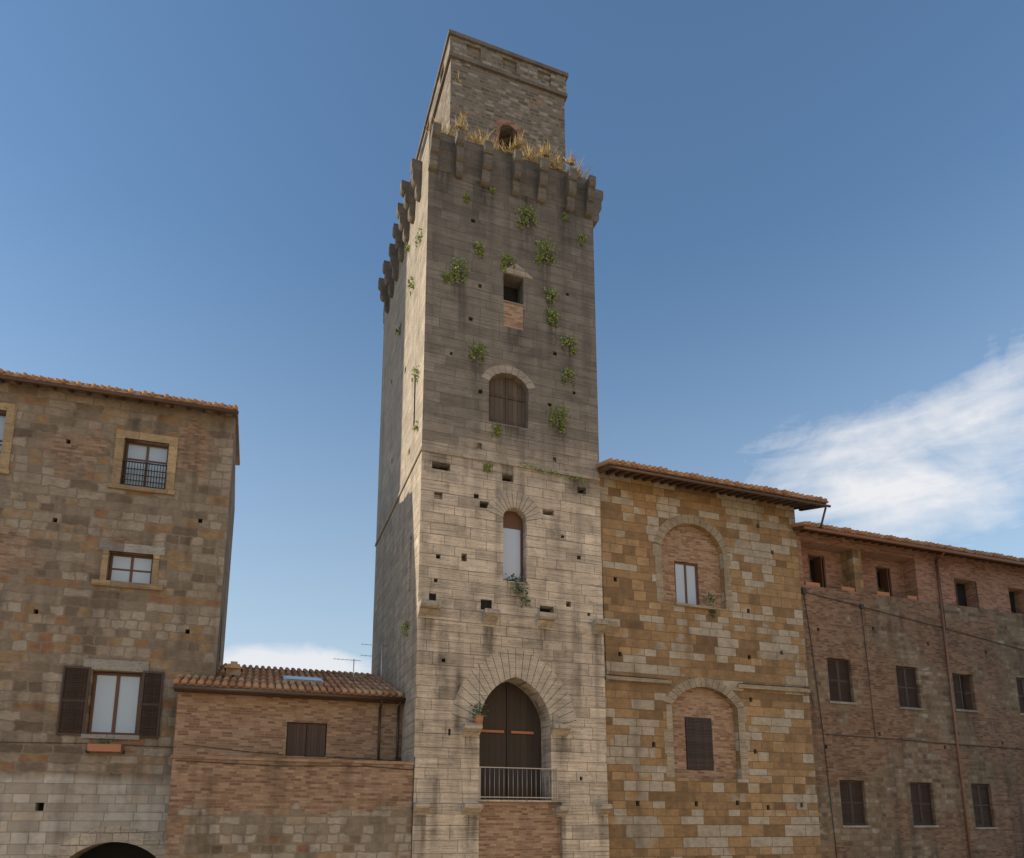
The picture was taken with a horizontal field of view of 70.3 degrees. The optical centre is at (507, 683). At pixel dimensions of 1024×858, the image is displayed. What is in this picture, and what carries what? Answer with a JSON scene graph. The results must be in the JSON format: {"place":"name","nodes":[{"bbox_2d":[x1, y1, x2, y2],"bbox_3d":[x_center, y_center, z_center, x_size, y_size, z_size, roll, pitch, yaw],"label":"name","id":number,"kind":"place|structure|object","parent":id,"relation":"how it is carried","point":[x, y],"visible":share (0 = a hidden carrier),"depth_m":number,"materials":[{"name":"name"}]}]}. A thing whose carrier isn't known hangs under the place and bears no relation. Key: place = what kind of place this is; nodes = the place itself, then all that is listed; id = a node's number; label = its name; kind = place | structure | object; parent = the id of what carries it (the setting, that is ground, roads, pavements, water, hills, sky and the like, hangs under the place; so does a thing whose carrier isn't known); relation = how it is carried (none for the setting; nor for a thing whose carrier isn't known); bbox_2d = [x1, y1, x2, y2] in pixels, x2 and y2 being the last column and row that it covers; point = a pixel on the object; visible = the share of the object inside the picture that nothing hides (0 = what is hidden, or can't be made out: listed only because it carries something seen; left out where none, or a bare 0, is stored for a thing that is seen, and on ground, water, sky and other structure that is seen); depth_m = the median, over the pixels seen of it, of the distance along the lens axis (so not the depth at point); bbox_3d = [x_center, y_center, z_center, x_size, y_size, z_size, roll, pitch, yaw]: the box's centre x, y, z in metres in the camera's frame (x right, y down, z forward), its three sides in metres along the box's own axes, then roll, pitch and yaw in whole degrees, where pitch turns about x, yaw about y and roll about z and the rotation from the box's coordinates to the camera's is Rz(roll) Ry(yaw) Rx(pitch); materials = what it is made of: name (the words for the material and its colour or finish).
{"place":"outdoors","nodes":[
{"label":"outdoors","id":0,"kind":"place"},
{"bbox_2d":[413,71,594,178],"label":"dry grass","id":1,"kind":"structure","parent":0,"point":[517,144],"depth_m":27.34,"materials":[{"name":"beige plant"}]},
{"bbox_2d":[489,379,524,427],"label":"tower shutter battens","id":2,"kind":"object","parent":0,"point":[506,397],"visible":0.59,"depth_m":25.61,"materials":[{"name":"brown wood"}]},
{"bbox_2d":[481,684,533,799],"bbox_3d":[-0.021,1.900,23.984,1.850,3.860,0.060,4,-12,-19],"label":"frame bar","id":3,"kind":"object","parent":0,"point":[513,732],"visible":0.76,"depth_m":23.98,"materials":[{"name":"brown wood"}]},
{"bbox_2d":[0,0,1023,673],"label":"sky","id":4,"kind":"structure","parent":0,"point":[808,234],"materials":[{"name":"blue"}]},
{"bbox_2d":[792,525,1023,567],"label":"roof timber","id":5,"kind":"object","parent":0,"point":[800,528],"visible":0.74,"depth_m":30.39,"materials":[{"name":"brown wood"}]},
{"bbox_2d":[791,521,1023,561],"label":"roof tiles","id":6,"kind":"object","parent":5,"relation":"on","point":[879,535],"visible":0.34,"depth_m":29.91,"materials":[{"name":"brown tile"}]},
{"bbox_2d":[803,526,1023,857],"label":"gutter and downspout","id":7,"kind":"object","parent":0,"point":[944,551],"visible":1,"depth_m":29.97,"materials":[{"name":"brown metal"}]},
{"label":"ground","id":8,"kind":"structure","parent":0,"visible":0},
{"bbox_2d":[0,368,239,857],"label":"building","id":9,"kind":"structure","parent":8,"relation":"on","point":[117,508],"depth_m":22.83,"materials":[{"name":"brown stone"}]},
{"bbox_2d":[164,692,402,851],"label":"brick wall","id":10,"kind":"structure","parent":8,"relation":"on","point":[252,724],"depth_m":22.73,"materials":[{"name":"brick"}]},
{"bbox_2d":[173,663,404,697],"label":"house roof tiles","id":11,"kind":"object","parent":10,"relation":"on","point":[269,678],"visible":0.86,"depth_m":24.17,"materials":[{"name":"brown tile"}]},
{"bbox_2d":[224,661,242,679],"bbox_3d":[-9.081,-0.247,24.047,0.570,0.980,0.570,4,-12,-19],"label":"house chimney","id":12,"kind":"object","parent":11,"relation":"on","point":[233,669],"visible":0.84,"depth_m":23.88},
{"bbox_2d":[283,676,323,683],"bbox_3d":[-7.087,-0.151,25.173,1.320,0.393,1.071,4,-12,-19],"label":"skylight","id":13,"kind":"object","parent":11,"relation":"in","point":[301,679],"visible":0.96,"depth_m":24.91},
{"bbox_2d":[173,684,405,760],"bbox_3d":[-6.696,1.352,22.688,6.950,2.225,0.535,4,-12,-19],"label":"gutter and downspout","id":14,"kind":"object","parent":10,"relation":"attached to","point":[381,700],"visible":0.86,"depth_m":22.83,"materials":[{"name":"brown metal"}]},
{"bbox_2d":[286,723,325,755],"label":"window shutters","id":15,"kind":"object","parent":10,"relation":"attached to","point":[297,744],"visible":1,"depth_m":23.07,"materials":[{"name":"brown wood"}]},
{"bbox_2d":[333,644,388,685],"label":"tv antennas","id":16,"kind":"object","parent":10,"relation":"on","point":[366,655],"visible":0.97,"depth_m":25.53,"materials":[{"name":"silver metal"}]},
{"bbox_2d":[164,755,414,857],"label":"garden wall","id":17,"kind":"structure","parent":8,"relation":"on","point":[324,808],"depth_m":20.55,"materials":[{"name":"brown brick"}]},
{"bbox_2d":[371,129,608,857],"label":"tower","id":18,"kind":"structure","parent":8,"relation":"on","point":[441,539],"depth_m":24.88,"materials":[{"name":"stone"}]},
{"bbox_2d":[473,715,483,723],"bbox_3d":[-0.924,1.121,22.694,0.323,0.260,0.340,4,-12,-19],"label":"flower pot","id":19,"kind":"object","parent":18,"relation":"on","point":[478,719],"depth_m":22.57,"materials":[{"name":"brown ceramic"}]},
{"bbox_2d":[378,121,602,323],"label":"corbels","id":20,"kind":"object","parent":18,"relation":"attached to","point":[410,193],"visible":0.48,"depth_m":27.62,"materials":[{"name":"grey stone"}]},
{"bbox_2d":[395,186,586,635],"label":"climbing plants","id":21,"kind":"object","parent":18,"relation":"attached to","point":[550,311],"visible":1,"depth_m":26.28,"materials":[{"name":"green plant"}]},
{"bbox_2d":[375,263,612,816],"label":"tower trim","id":22,"kind":"structure","parent":18,"relation":"attached to","point":[431,608],"depth_m":23.62,"materials":[{"name":"beige stone"}]},
{"bbox_2d":[434,58,565,171],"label":"upper tower wall","id":23,"kind":"structure","parent":18,"relation":"on","point":[482,97],"depth_m":28.76,"materials":[{"name":"grey stone"}]},
{"bbox_2d":[410,29,568,181],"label":"tower top cornice mouldings","id":24,"kind":"object","parent":23,"relation":"attached to","point":[481,65],"visible":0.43,"depth_m":29.17,"materials":[{"name":"grey stone"}]},
{"bbox_2d":[418,35,565,159],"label":"parapet","id":25,"kind":"structure","parent":23,"relation":"on","point":[459,46],"depth_m":29.18,"materials":[{"name":"grey stone"}]},
{"bbox_2d":[494,119,523,157],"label":"brick arch","id":26,"kind":"structure","parent":23,"relation":"attached to","point":[498,124],"depth_m":28.53,"materials":[{"name":"red brick"}]},
{"bbox_2d":[503,512,522,580],"bbox_3d":[0.121,-4.668,24.782,0.790,2.540,0.060,4,-12,-19],"label":"tower window frame","id":27,"kind":"object","parent":18,"relation":"attached to","point":[512,520],"visible":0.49,"depth_m":24.91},
{"bbox_2d":[503,528,519,580],"bbox_3d":[0.119,-4.402,24.735,0.720,1.930,0.012,4,-12,-19],"label":"tower window glass","id":28,"kind":"object","parent":27,"relation":"in","point":[511,551],"visible":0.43,"depth_m":24.74,"materials":[{"name":"grey glass"}]},
{"bbox_2d":[452,365,575,724],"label":"stone arches","id":29,"kind":"structure","parent":18,"relation":"attached to","point":[479,683],"depth_m":23.85,"materials":[{"name":"beige stone"}]},
{"bbox_2d":[479,766,557,799],"bbox_3d":[0.349,3.147,23.003,2.640,1.000,0.060,4,-12,-19],"label":"balcony railing","id":30,"kind":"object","parent":18,"relation":"attached to","point":[513,797],"depth_m":22.96,"materials":[{"name":"metal"}]},
{"bbox_2d":[175,507,1023,857],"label":"facade cables","id":31,"kind":"object","parent":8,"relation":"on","point":[803,589],"visible":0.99,"depth_m":27.57,"materials":[{"name":"grey plastic"}]},
{"bbox_2d":[599,471,821,857],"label":"building wall","id":32,"kind":"structure","parent":8,"relation":"on","point":[767,809],"depth_m":26.30,"materials":[{"name":"stone"}]},
{"bbox_2d":[674,562,697,604],"bbox_3d":[6.607,-3.682,27.049,0.990,1.680,0.065,4,-12,-19],"label":"window frame","id":33,"kind":"object","parent":32,"relation":"attached to","point":[685,579],"visible":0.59,"depth_m":27.08,"materials":[{"name":"wood"}]},
{"bbox_2d":[675,564,696,604],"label":"window panes","id":34,"kind":"structure","parent":33,"relation":"in","point":[680,583],"depth_m":27.06,"materials":[{"name":"grey glass"}]},
{"bbox_2d":[469,573,911,718],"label":"window plants","id":35,"kind":"object","parent":32,"relation":"attached to","point":[515,579],"depth_m":24.16,"materials":[{"name":"green plant"}]},
{"bbox_2d":[684,717,713,769],"bbox_3d":[6.814,2.129,25.916,1.110,1.860,0.051,4,-12,-19],"label":"window shutter","id":36,"kind":"object","parent":32,"relation":"attached to","point":[698,740],"visible":1,"depth_m":25.89,"materials":[{"name":"brown wood"}]},
{"bbox_2d":[604,515,809,778],"bbox_3d":[7.395,-1.513,26.428,8.600,9.803,0.350,4,-12,-19],"label":"trim","id":37,"kind":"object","parent":32,"relation":"attached to","point":[688,684],"visible":1,"depth_m":26.36,"materials":[{"name":"grey stone"}]},
{"bbox_2d":[597,463,827,510],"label":"roof eaves","id":38,"kind":"object","parent":32,"relation":"on","point":[800,506],"visible":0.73,"depth_m":27.07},
{"bbox_2d":[596,458,828,502],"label":"roof tiles","id":39,"kind":"object","parent":38,"relation":"on","point":[697,476],"visible":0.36,"depth_m":26.50,"materials":[{"name":"brown tile"}]},
{"bbox_2d":[608,465,830,527],"bbox_3d":[7.942,-6.812,26.794,9.600,0.839,0.462,4,-12,-19],"label":"rain gutter","id":40,"kind":"object","parent":38,"relation":"attached to","point":[715,485],"visible":1,"depth_m":26.62,"materials":[{"name":"brown metal"}]},
{"bbox_2d":[800,584,1023,857],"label":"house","id":41,"kind":"structure","parent":8,"relation":"on","point":[886,772],"depth_m":29.27,"materials":[{"name":"brown brick"}]},
{"bbox_2d":[801,548,904,597],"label":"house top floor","id":42,"kind":"structure","parent":41,"relation":"on","point":[833,570],"depth_m":30.63,"materials":[{"name":"brown brick"}]},
{"bbox_2d":[808,554,892,596],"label":"window openings","id":43,"kind":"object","parent":42,"relation":"on","point":[884,574],"depth_m":30.13,"materials":[{"name":"brown wood"}]},
{"bbox_2d":[796,530,931,601],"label":"loggia piers","id":44,"kind":"structure","parent":42,"relation":"attached to","point":[915,570],"depth_m":30.23,"materials":[{"name":"brown brick"}]},
{"bbox_2d":[804,581,916,599],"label":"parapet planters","id":45,"kind":"object","parent":41,"relation":"on","point":[853,589],"visible":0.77,"depth_m":29.48,"materials":[{"name":"brown ceramic"}]},
{"bbox_2d":[827,578,1023,826],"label":"window shutters","id":46,"kind":"object","parent":41,"relation":"attached to","point":[851,794],"visible":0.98,"depth_m":28.91,"materials":[{"name":"brown wood"}]},
{"bbox_2d":[829,701,1023,828],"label":"window sills","id":47,"kind":"structure","parent":41,"relation":"attached to","point":[869,826],"depth_m":28.50,"materials":[{"name":"grey stone"}]},
{"bbox_2d":[927,552,1023,613],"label":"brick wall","id":48,"kind":"structure","parent":41,"relation":"on","point":[1000,587],"depth_m":32.15,"materials":[{"name":"brown brick"}]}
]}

